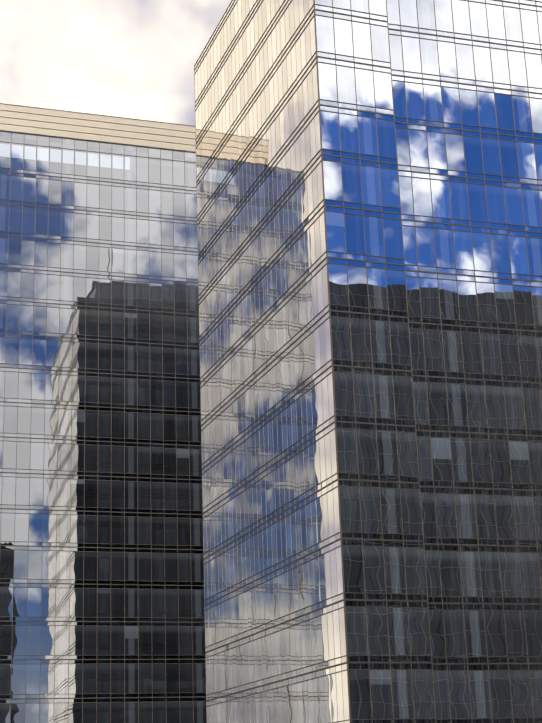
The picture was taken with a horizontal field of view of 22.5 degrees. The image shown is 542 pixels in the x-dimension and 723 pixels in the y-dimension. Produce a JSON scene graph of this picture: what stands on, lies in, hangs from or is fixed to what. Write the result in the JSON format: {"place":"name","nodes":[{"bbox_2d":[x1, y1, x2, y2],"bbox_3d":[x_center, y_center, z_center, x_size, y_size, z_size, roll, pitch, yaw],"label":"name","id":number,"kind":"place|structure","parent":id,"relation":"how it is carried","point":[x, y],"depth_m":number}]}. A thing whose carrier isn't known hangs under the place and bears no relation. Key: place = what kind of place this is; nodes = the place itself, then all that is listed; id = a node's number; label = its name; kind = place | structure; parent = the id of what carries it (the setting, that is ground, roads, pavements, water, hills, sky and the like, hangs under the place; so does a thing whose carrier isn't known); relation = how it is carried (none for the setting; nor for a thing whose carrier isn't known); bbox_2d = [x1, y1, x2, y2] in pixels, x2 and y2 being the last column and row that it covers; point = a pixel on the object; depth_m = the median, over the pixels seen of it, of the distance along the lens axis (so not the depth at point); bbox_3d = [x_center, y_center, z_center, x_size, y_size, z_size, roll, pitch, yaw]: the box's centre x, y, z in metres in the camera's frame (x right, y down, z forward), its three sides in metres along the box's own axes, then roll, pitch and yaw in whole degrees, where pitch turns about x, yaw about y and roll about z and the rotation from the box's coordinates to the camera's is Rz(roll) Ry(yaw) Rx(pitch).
{"place":"outdoors","nodes":[
{"label":"outdoors","id":0,"kind":"place"},
{"bbox_2d":[0,103,195,152],"bbox_3d":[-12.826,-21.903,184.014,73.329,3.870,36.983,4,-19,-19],"label":"parapet","id":1,"kind":"structure","parent":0,"point":[85,126],"depth_m":164.41},
{"bbox_2d":[0,131,206,722],"bbox_3d":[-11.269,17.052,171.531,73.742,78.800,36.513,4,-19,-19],"label":"office building","id":2,"kind":"structure","parent":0,"point":[102,640],"depth_m":153.00},
{"bbox_2d":[0,132,205,722],"bbox_3d":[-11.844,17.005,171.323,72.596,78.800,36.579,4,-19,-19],"label":"block frames","id":3,"kind":"structure","parent":2,"relation":"attached to","point":[111,445],"depth_m":153.36},
{"bbox_2d":[0,0,230,125],"label":"sky","id":4,"kind":"structure","parent":0,"point":[134,59]},
{"bbox_2d":[194,0,541,722],"bbox_3d":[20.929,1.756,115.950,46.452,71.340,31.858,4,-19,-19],"label":"skyscraper","id":5,"kind":"structure","parent":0,"point":[366,452],"depth_m":99.78},
{"bbox_2d":[194,0,541,722],"bbox_3d":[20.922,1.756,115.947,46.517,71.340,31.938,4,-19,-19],"label":"tower frames","id":6,"kind":"structure","parent":5,"relation":"attached to","point":[372,368],"depth_m":100.70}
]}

